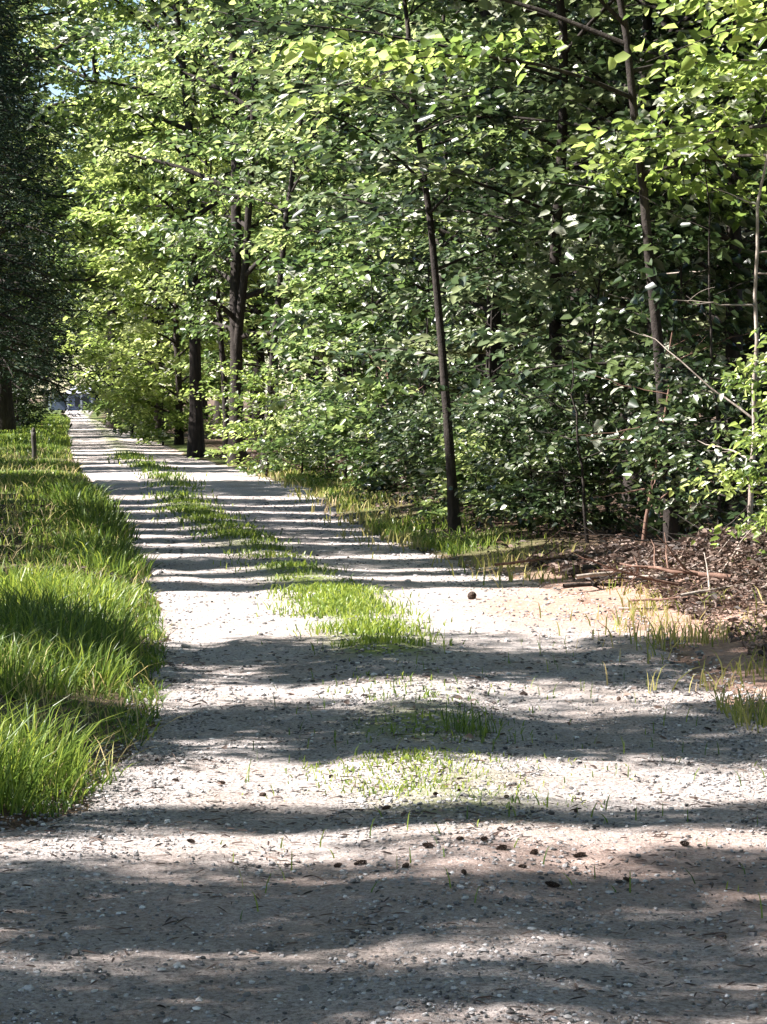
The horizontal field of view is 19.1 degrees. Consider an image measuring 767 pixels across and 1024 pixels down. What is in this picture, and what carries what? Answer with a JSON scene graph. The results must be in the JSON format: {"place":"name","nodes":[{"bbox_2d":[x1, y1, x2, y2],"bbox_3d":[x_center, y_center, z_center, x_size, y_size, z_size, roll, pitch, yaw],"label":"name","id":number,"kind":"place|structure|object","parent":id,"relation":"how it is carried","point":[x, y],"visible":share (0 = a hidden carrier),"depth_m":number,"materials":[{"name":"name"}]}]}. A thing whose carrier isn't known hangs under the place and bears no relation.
{"place":"outdoors","nodes":[
{"label":"outdoors","id":0,"kind":"place"},
{"bbox_2d":[2,0,715,398],"label":"sky","id":1,"kind":"structure","parent":0,"point":[57,92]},
{"bbox_2d":[0,410,766,1023],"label":"gravel road","id":2,"kind":"structure","parent":0,"point":[92,442],"depth_m":8.41,"materials":[{"name":"gravel"}]},
{"bbox_2d":[0,646,766,1023],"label":"pine straw","id":3,"kind":"object","parent":2,"relation":"on","point":[662,834],"visible":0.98,"depth_m":8.29,"materials":[{"name":"plant"}]},
{"bbox_2d":[0,399,766,830],"bbox_3d":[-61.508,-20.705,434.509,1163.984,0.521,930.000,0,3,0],"label":"ground","id":4,"kind":"structure","parent":0,"point":[728,651],"depth_m":17.79,"materials":[{"name":"soil"}]},
{"bbox_2d":[12,378,48,423],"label":"shrub","id":5,"kind":"object","parent":4,"relation":"on","point":[38,421],"visible":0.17,"depth_m":111.77,"materials":[{"name":"green plant"}]},
{"bbox_2d":[6,13,83,412],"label":"evergreen tree","id":6,"kind":"object","parent":4,"relation":"on","point":[19,387],"visible":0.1,"depth_m":97.40,"materials":[{"name":"green plant"}]},
{"bbox_2d":[0,2,94,396],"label":"evergreen tree","id":7,"kind":"object","parent":4,"relation":"on","point":[9,56],"visible":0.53,"depth_m":69.80,"materials":[{"name":"green plant"}]},
{"bbox_2d":[11,340,84,428],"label":"shrub","id":8,"kind":"object","parent":4,"relation":"on","point":[21,422],"visible":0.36,"depth_m":99.76,"materials":[{"name":"green plant"}]},
{"bbox_2d":[15,173,84,392],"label":"evergreen tree","id":9,"kind":"object","parent":4,"relation":"on","point":[50,336],"visible":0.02,"depth_m":139.53,"materials":[{"name":"green plant"}]},
{"bbox_2d":[6,58,105,411],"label":"evergreen tree","id":10,"kind":"object","parent":4,"relation":"on","point":[80,328],"visible":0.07,"depth_m":115.46,"materials":[{"name":"green plant"}]},
{"bbox_2d":[0,683,126,815],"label":"grass tuft","id":11,"kind":"object","parent":4,"relation":"on","point":[12,761],"visible":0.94,"depth_m":9.17,"materials":[{"name":"plant"}]},
{"bbox_2d":[0,0,129,377],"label":"evergreen tree","id":12,"kind":"object","parent":4,"relation":"on","point":[37,221],"visible":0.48,"depth_m":76.74,"materials":[{"name":"green plant"}]},
{"bbox_2d":[7,0,133,335],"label":"broadleaf tree","id":13,"kind":"object","parent":4,"relation":"on","point":[109,70],"visible":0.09,"depth_m":117.97,"materials":[{"name":"green plant"}]},
{"bbox_2d":[0,0,142,427],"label":"evergreen tree","id":14,"kind":"object","parent":4,"relation":"on","point":[20,370],"visible":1,"depth_m":58.07,"materials":[{"name":"green plant"}]},
{"bbox_2d":[48,386,94,410],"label":"garden shed","id":15,"kind":"structure","parent":4,"relation":"on","point":[61,405],"depth_m":239.72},
{"bbox_2d":[0,616,148,700],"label":"grass tuft","id":16,"kind":"object","parent":4,"relation":"on","point":[27,661],"visible":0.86,"depth_m":12.12,"materials":[{"name":"plant"}]},
{"bbox_2d":[20,2,128,353],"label":"broadleaf tree","id":17,"kind":"object","parent":4,"relation":"on","point":[68,133],"depth_m":158.00,"materials":[{"name":"green plant"}]},
{"bbox_2d":[0,558,149,617],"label":"grass tuft","id":18,"kind":"object","parent":4,"relation":"on","point":[64,582],"visible":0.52,"depth_m":16.35,"materials":[{"name":"plant"}]},
{"bbox_2d":[34,476,125,510],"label":"grass tuft","id":19,"kind":"object","parent":4,"relation":"on","point":[82,491],"visible":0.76,"depth_m":33.14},
{"bbox_2d":[0,3,163,304],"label":"broadleaf tree","id":20,"kind":"object","parent":4,"relation":"on","point":[71,32],"visible":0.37,"depth_m":85.05,"materials":[{"name":"green plant"}]},
{"bbox_2d":[0,414,164,683],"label":"verge grass","id":21,"kind":"structure","parent":4,"relation":"on","point":[54,435],"depth_m":33.32,"materials":[{"name":"plant"}]},
{"bbox_2d":[0,540,172,817],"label":"verge weeds","id":22,"kind":"object","parent":4,"relation":"on","point":[38,802],"visible":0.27,"depth_m":11.17,"materials":[{"name":"green plant"}]},
{"bbox_2d":[0,580,173,662],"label":"grass tuft","id":23,"kind":"object","parent":4,"relation":"on","point":[72,623],"visible":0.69,"depth_m":13.89,"materials":[{"name":"plant"}]},
{"bbox_2d":[46,122,139,365],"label":"broadleaf tree","id":24,"kind":"object","parent":4,"relation":"on","point":[97,127],"visible":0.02,"depth_m":174.27,"materials":[{"name":"green plant"}]},
{"bbox_2d":[0,443,191,802],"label":"verge straw","id":25,"kind":"object","parent":4,"relation":"on","point":[93,695],"visible":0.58,"depth_m":17.77,"materials":[{"name":"green plant"}]},
{"bbox_2d":[49,497,150,542],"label":"grass tuft","id":26,"kind":"object","parent":4,"relation":"on","point":[96,518],"visible":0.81,"depth_m":26.61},
{"bbox_2d":[0,0,204,431],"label":"broadleaf tree","id":27,"kind":"object","parent":4,"relation":"on","point":[7,418],"visible":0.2,"depth_m":91.61,"materials":[{"name":"green plant"}]},
{"bbox_2d":[48,527,167,577],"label":"grass tuft","id":28,"kind":"object","parent":4,"relation":"on","point":[89,548],"visible":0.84,"depth_m":20.45,"materials":[{"name":"plant"}]},
{"bbox_2d":[8,0,221,428],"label":"broadleaf tree","id":29,"kind":"object","parent":4,"relation":"on","point":[72,136],"visible":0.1,"depth_m":108.74,"materials":[{"name":"green plant"}]},
{"bbox_2d":[76,355,173,436],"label":"shrub","id":30,"kind":"object","parent":4,"relation":"on","point":[121,431],"visible":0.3,"depth_m":87.84,"materials":[{"name":"green plant"}]},
{"bbox_2d":[46,168,213,411],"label":"broadleaf tree","id":31,"kind":"object","parent":4,"relation":"on","point":[83,302],"visible":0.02,"depth_m":134.54,"materials":[{"name":"green plant"}]},
{"bbox_2d":[48,0,220,421],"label":"broadleaf tree","id":32,"kind":"object","parent":4,"relation":"on","point":[129,36],"visible":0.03,"depth_m":127.54,"materials":[{"name":"green plant"}]},
{"bbox_2d":[39,67,248,438],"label":"broadleaf tree","id":33,"kind":"object","parent":4,"relation":"on","point":[98,230],"visible":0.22,"depth_m":82.80,"materials":[{"name":"green plant"}]},
{"bbox_2d":[63,144,229,416],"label":"broadleaf tree","id":34,"kind":"object","parent":4,"relation":"on","point":[105,334],"visible":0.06,"depth_m":112.62,"materials":[{"name":"green plant"}]},
{"bbox_2d":[55,120,247,431],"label":"broadleaf tree","id":35,"kind":"object","parent":4,"relation":"on","point":[128,315],"visible":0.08,"depth_m":96.33,"materials":[{"name":"green plant"}]},
{"bbox_2d":[107,378,205,445],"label":"shrub","id":36,"kind":"object","parent":4,"relation":"on","point":[152,433],"visible":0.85,"depth_m":73.48,"materials":[{"name":"green plant"}]},
{"bbox_2d":[19,0,328,457],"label":"broadleaf tree","id":37,"kind":"object","parent":4,"relation":"on","point":[195,441],"visible":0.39,"depth_m":58.33,"materials":[{"name":"green plant"}]},
{"bbox_2d":[57,81,311,444],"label":"broadleaf tree","id":38,"kind":"object","parent":4,"relation":"on","point":[145,332],"visible":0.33,"depth_m":73.01,"materials":[{"name":"green plant"}]},
{"bbox_2d":[110,0,267,424],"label":"broadleaf tree","id":39,"kind":"object","parent":4,"relation":"on","point":[217,404],"depth_m":107.07,"materials":[{"name":"green plant"}]},
{"bbox_2d":[44,0,334,451],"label":"broadleaf tree","id":40,"kind":"object","parent":4,"relation":"on","point":[116,58],"visible":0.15,"depth_m":61.69,"materials":[{"name":"green plant"}]},
{"bbox_2d":[79,0,358,440],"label":"broadleaf tree","id":41,"kind":"object","parent":4,"relation":"on","point":[257,311],"visible":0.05,"depth_m":77.85,"materials":[{"name":"green plant"}]},
{"bbox_2d":[83,0,384,464],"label":"broadleaf tree","id":42,"kind":"object","parent":4,"relation":"on","point":[237,279],"visible":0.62,"depth_m":52.55,"materials":[{"name":"green plant"}]},
{"bbox_2d":[141,69,332,438],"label":"broadleaf tree","id":43,"kind":"object","parent":4,"relation":"on","point":[246,345],"visible":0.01,"depth_m":81.47,"materials":[{"name":"green plant"}]},
{"bbox_2d":[182,359,323,475],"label":"shrub","id":44,"kind":"object","parent":4,"relation":"on","point":[235,425],"visible":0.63,"depth_m":45.63,"materials":[{"name":"green plant"}]},
{"bbox_2d":[112,0,416,455],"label":"broadleaf tree","id":45,"kind":"object","parent":4,"relation":"on","point":[172,111],"visible":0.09,"depth_m":57.15,"materials":[{"name":"green plant"}]},
{"bbox_2d":[170,39,404,443],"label":"broadleaf tree","id":46,"kind":"object","parent":4,"relation":"on","point":[207,353],"visible":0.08,"depth_m":65.03,"materials":[{"name":"green plant"}]},
{"bbox_2d":[247,396,339,474],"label":"shrub","id":47,"kind":"object","parent":4,"relation":"on","point":[274,458],"visible":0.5,"depth_m":43.94,"materials":[{"name":"green plant"}]},
{"bbox_2d":[113,0,476,471],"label":"broadleaf tree","id":48,"kind":"object","parent":4,"relation":"on","point":[217,233],"visible":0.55,"depth_m":46.38,"materials":[{"name":"green plant"}]},
{"bbox_2d":[241,262,404,473],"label":"sapling","id":49,"kind":"object","parent":4,"relation":"on","point":[275,405],"visible":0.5,"depth_m":42.14,"materials":[{"name":"green plant"}]},
{"bbox_2d":[272,377,392,482],"bbox_3d":[-0.660,-1.337,39.807,2.331,2.043,2.367,-2,3,-33],"label":"shrub","id":50,"kind":"object","parent":4,"relation":"on","point":[311,449],"visible":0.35,"depth_m":39.97,"materials":[{"name":"green plant"}]},
{"bbox_2d":[207,0,477,449],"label":"broadleaf tree","id":51,"kind":"object","parent":4,"relation":"on","point":[271,284],"visible":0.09,"depth_m":49.09,"materials":[{"name":"green plant"}]},
{"bbox_2d":[284,206,456,486],"bbox_3d":[-0.106,-2.682,37.882,3.291,4.877,3.251,0,3,-9],"label":"sapling","id":52,"kind":"object","parent":4,"relation":"on","point":[318,395],"visible":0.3,"depth_m":37.81,"materials":[{"name":"green plant"}]},
{"bbox_2d":[327,402,438,488],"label":"shrub","id":53,"kind":"object","parent":4,"relation":"on","point":[364,469],"visible":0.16,"depth_m":35.79,"materials":[{"name":"green plant"}]},
{"bbox_2d":[0,449,766,1021],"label":"leaf litter","id":54,"kind":"object","parent":4,"relation":"on","point":[612,553],"visible":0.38,"depth_m":17.94,"materials":[{"name":"plant"}]},
{"bbox_2d":[494,524,577,565],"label":"fallen branch","id":55,"kind":"object","parent":54,"relation":"on","point":[529,559],"visible":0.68,"depth_m":20.61,"materials":[{"name":"wood"}]},
{"bbox_2d":[563,572,622,589],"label":"fallen branch","id":56,"kind":"object","parent":54,"relation":"on","point":[573,585],"visible":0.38,"depth_m":18.40,"materials":[{"name":"wood"}]},
{"bbox_2d":[572,552,678,585],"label":"fallen branch","id":57,"kind":"object","parent":54,"relation":"on","point":[650,578],"visible":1,"depth_m":17.01,"materials":[{"name":"wood"}]},
{"bbox_2d":[548,507,709,565],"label":"fallen branch","id":58,"kind":"object","parent":54,"relation":"on","point":[655,541],"visible":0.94,"depth_m":18.43,"materials":[{"name":"wood"}]},
{"bbox_2d":[619,532,731,593],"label":"fallen branch","id":59,"kind":"object","parent":54,"relation":"on","point":[674,572],"visible":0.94,"depth_m":17.21,"materials":[{"name":"wood"}]},
{"bbox_2d":[629,571,747,603],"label":"fallen branch","id":60,"kind":"object","parent":54,"relation":"on","point":[653,599],"visible":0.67,"depth_m":16.80,"materials":[{"name":"wood"}]},
{"bbox_2d":[629,527,766,580],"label":"fallen branch","id":61,"kind":"object","parent":54,"relation":"on","point":[655,575],"visible":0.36,"depth_m":17.64,"materials":[{"name":"wood"}]},
{"bbox_2d":[206,0,569,470],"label":"broadleaf tree","id":62,"kind":"object","parent":4,"relation":"on","point":[304,239],"visible":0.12,"depth_m":42.95,"materials":[{"name":"green plant"}]},
{"bbox_2d":[208,0,612,530],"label":"broadleaf tree","id":63,"kind":"object","parent":4,"relation":"on","point":[478,135],"visible":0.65,"depth_m":25.79,"materials":[{"name":"green plant"}]},
{"bbox_2d":[354,400,470,499],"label":"shrub","id":64,"kind":"object","parent":4,"relation":"on","point":[373,483],"visible":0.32,"depth_m":32.84,"materials":[{"name":"green plant"}]},
{"bbox_2d":[320,186,522,493],"bbox_3d":[0.637,-2.521,34.469,3.251,4.877,3.291,2,3,32],"label":"sapling","id":65,"kind":"object","parent":4,"relation":"on","point":[405,323],"visible":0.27,"depth_m":34.43,"materials":[{"name":"green plant"}]},
{"bbox_2d":[305,24,540,401],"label":"broadleaf tree","id":66,"kind":"object","parent":4,"relation":"on","point":[394,305],"visible":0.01,"depth_m":50.17,"materials":[{"name":"green plant"}]},
{"bbox_2d":[243,0,604,489],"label":"broadleaf tree","id":67,"kind":"object","parent":4,"relation":"on","point":[338,424],"visible":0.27,"depth_m":34.96,"materials":[{"name":"green plant"}]},
{"bbox_2d":[281,470,576,556],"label":"woodside grass","id":68,"kind":"structure","parent":4,"relation":"on","point":[450,547],"depth_m":26.04,"materials":[{"name":"plant"}]},
{"bbox_2d":[117,0,766,542],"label":"broadleaf tree","id":69,"kind":"object","parent":4,"relation":"on","point":[477,54],"visible":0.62,"depth_m":20.59,"materials":[{"name":"green plant"}]},
{"bbox_2d":[372,379,520,507],"bbox_3d":[0.877,-0.815,29.628,2.098,1.838,2.130,0,3,4],"label":"shrub","id":70,"kind":"object","parent":4,"relation":"on","point":[414,423],"visible":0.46,"depth_m":29.38,"materials":[{"name":"green plant"}]},
{"bbox_2d":[325,9,569,428],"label":"broadleaf tree","id":71,"kind":"object","parent":4,"relation":"on","point":[479,357],"visible":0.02,"depth_m":46.08,"materials":[{"name":"green plant"}]},
{"bbox_2d":[130,0,766,522],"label":"broadleaf tree","id":72,"kind":"object","parent":4,"relation":"on","point":[444,210],"visible":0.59,"depth_m":24.68,"materials":[{"name":"green plant"}]},
{"bbox_2d":[233,0,694,423],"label":"broadleaf tree","id":73,"kind":"object","parent":4,"relation":"on","point":[399,357],"visible":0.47,"depth_m":30.67,"materials":[{"name":"green plant"}]},
{"bbox_2d":[410,425,533,525],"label":"shrub","id":74,"kind":"object","parent":4,"relation":"on","point":[440,511],"visible":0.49,"depth_m":26.34,"materials":[{"name":"green plant"}]},
{"bbox_2d":[406,382,545,506],"bbox_3d":[1.524,-0.777,29.070,2.098,1.838,2.130,2,3,32],"label":"shrub","id":75,"kind":"object","parent":4,"relation":"on","point":[505,402],"visible":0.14,"depth_m":28.83,"materials":[{"name":"green plant"}]},
{"bbox_2d":[412,389,572,505],"bbox_3d":[1.603,-0.659,28.109,2.202,1.756,2.199,-1,3,-18],"label":"shrub","id":76,"kind":"object","parent":4,"relation":"on","point":[462,422],"visible":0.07,"depth_m":27.79,"materials":[{"name":"green plant"}]},
{"bbox_2d":[371,168,621,473],"bbox_3d":[1.416,-2.246,30.400,3.103,4.655,3.142,-2,4,-34],"label":"sapling","id":77,"kind":"object","parent":4,"relation":"on","point":[466,333],"visible":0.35,"depth_m":30.18,"materials":[{"name":"green plant"}]},
{"bbox_2d":[247,466,766,732],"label":"grass tuft","id":78,"kind":"object","parent":4,"relation":"on","point":[742,715],"visible":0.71,"depth_m":16.93,"materials":[{"name":"green plant"}]},
{"bbox_2d":[438,425,580,513],"bbox_3d":[1.715,-0.477,27.109,1.802,1.436,1.799,-2,3,-29],"label":"shrub","id":79,"kind":"object","parent":4,"relation":"on","point":[503,434],"visible":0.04,"depth_m":26.76,"materials":[{"name":"green plant"}]},
{"bbox_2d":[417,366,633,531],"bbox_3d":[1.563,-0.607,24.666,2.215,1.941,2.249,-3,4,-41],"label":"shrub","id":80,"kind":"object","parent":4,"relation":"on","point":[519,425],"visible":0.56,"depth_m":24.32,"materials":[{"name":"green plant"}]},
{"bbox_2d":[326,0,754,436],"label":"broadleaf tree","id":81,"kind":"object","parent":4,"relation":"on","point":[426,268],"visible":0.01,"depth_m":38.96,"materials":[{"name":"green plant"}]},
{"bbox_2d":[343,0,766,533],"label":"broadleaf tree","id":82,"kind":"object","parent":4,"relation":"on","point":[613,228],"visible":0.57,"depth_m":23.12,"materials":[{"name":"green plant"}]},
{"bbox_2d":[477,426,638,537],"bbox_3d":[1.851,-0.253,23.414,1.599,1.277,1.602,1,3,27],"label":"shrub","id":83,"kind":"object","parent":4,"relation":"on","point":[566,446],"visible":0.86,"depth_m":23.17,"materials":[{"name":"green plant"}]},
{"bbox_2d":[354,1,766,496],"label":"broadleaf tree","id":84,"kind":"object","parent":4,"relation":"on","point":[426,259],"visible":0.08,"depth_m":31.82,"materials":[{"name":"green plant"}]},
{"bbox_2d":[397,0,726,405],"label":"broadleaf tree","id":85,"kind":"object","parent":4,"relation":"on","point":[514,347],"visible":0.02,"depth_m":42.48,"materials":[{"name":"green plant"}]},
{"bbox_2d":[509,358,626,542],"bbox_3d":[1.804,-0.561,22.482,1.338,1.939,0.889,-1,3,-17],"label":"dead sapling","id":86,"kind":"object","parent":4,"relation":"on","point":[583,495],"visible":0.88,"depth_m":22.48,"materials":[{"name":"wood"}]},
{"bbox_2d":[408,0,766,515],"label":"broadleaf tree","id":87,"kind":"object","parent":4,"relation":"on","point":[519,18],"visible":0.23,"depth_m":26.41,"materials":[{"name":"green plant"}]},
{"bbox_2d":[465,336,709,532],"bbox_3d":[2.226,-0.709,23.855,2.564,2.247,2.604,1,3,13],"label":"shrub","id":88,"kind":"object","parent":4,"relation":"on","point":[647,402],"visible":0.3,"depth_m":23.64,"materials":[{"name":"green plant"}]},
{"bbox_2d":[464,170,724,525],"bbox_3d":[2.332,-1.707,24.981,3.028,4.108,2.586,1,3,11],"label":"sapling","id":89,"kind":"object","parent":4,"relation":"on","point":[569,260],"visible":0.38,"depth_m":24.92,"materials":[{"name":"green plant"}]},
{"bbox_2d":[434,0,766,506],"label":"broadleaf tree","id":90,"kind":"object","parent":4,"relation":"on","point":[646,26],"visible":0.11,"depth_m":28.71,"materials":[{"name":"green plant"}]},
{"bbox_2d":[485,8,766,475],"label":"broadleaf tree","id":91,"kind":"object","parent":4,"relation":"on","point":[762,447],"depth_m":41.70,"materials":[{"name":"green plant"}]},
{"bbox_2d":[520,11,766,481],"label":"broadleaf tree","id":92,"kind":"object","parent":4,"relation":"on","point":[753,246],"visible":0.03,"depth_m":36.46,"materials":[{"name":"green plant"}]},
{"bbox_2d":[548,0,753,206],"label":"broadleaf tree","id":93,"kind":"object","parent":4,"relation":"on","point":[583,2],"visible":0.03,"depth_m":30.50,"materials":[{"name":"green plant"}]},
{"bbox_2d":[568,322,748,543],"bbox_3d":[2.589,-0.674,21.488,1.677,2.252,1.253,1,3,11],"label":"dead sapling","id":94,"kind":"object","parent":4,"relation":"on","point":[649,499],"visible":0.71,"depth_m":21.49,"materials":[{"name":"wood"}]},
{"bbox_2d":[552,87,766,534],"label":"sapling","id":95,"kind":"object","parent":4,"relation":"on","point":[730,324],"visible":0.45,"depth_m":22.24,"materials":[{"name":"green plant"}]},
{"bbox_2d":[559,12,766,232],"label":"broadleaf tree","id":96,"kind":"object","parent":4,"relation":"on","point":[684,77],"visible":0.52,"depth_m":21.78,"materials":[{"name":"green plant"}]},
{"bbox_2d":[564,0,766,219],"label":"broadleaf tree","id":97,"kind":"object","parent":4,"relation":"on","point":[754,78],"visible":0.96,"depth_m":19.66,"materials":[{"name":"green plant"}]},
{"bbox_2d":[567,8,766,387],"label":"broadleaf tree","id":98,"kind":"object","parent":4,"relation":"on","point":[761,266],"depth_m":33.55,"materials":[{"name":"green plant"}]},
{"bbox_2d":[583,128,765,526],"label":"dead sapling","id":99,"kind":"object","parent":4,"relation":"on","point":[717,419],"visible":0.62,"depth_m":21.00,"materials":[{"name":"wood"}]},
{"bbox_2d":[591,323,766,545],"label":"shrub","id":100,"kind":"object","parent":4,"relation":"on","point":[673,376],"visible":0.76,"depth_m":20.20,"materials":[{"name":"green plant"}]},
{"bbox_2d":[610,386,766,539],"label":"shrub","id":101,"kind":"object","parent":4,"relation":"on","point":[672,406],"visible":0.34,"depth_m":21.59,"materials":[{"name":"green plant"}]},
{"bbox_2d":[634,110,766,555],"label":"dead sapling","id":102,"kind":"object","parent":4,"relation":"on","point":[752,417],"visible":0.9,"depth_m":19.49,"materials":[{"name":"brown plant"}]},
{"bbox_2d":[658,0,766,173],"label":"broadleaf tree","id":103,"kind":"object","parent":4,"relation":"on","point":[664,37],"visible":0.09,"depth_m":24.31,"materials":[{"name":"green plant"}]},
{"bbox_2d":[661,327,766,561],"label":"shrub","id":104,"kind":"object","parent":4,"relation":"on","point":[752,473],"visible":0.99,"depth_m":17.41,"materials":[{"name":"green plant"}]},
{"bbox_2d":[103,450,764,919],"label":"grass","id":105,"kind":"structure","parent":0,"point":[339,598],"depth_m":16.13,"materials":[{"name":"plant"}]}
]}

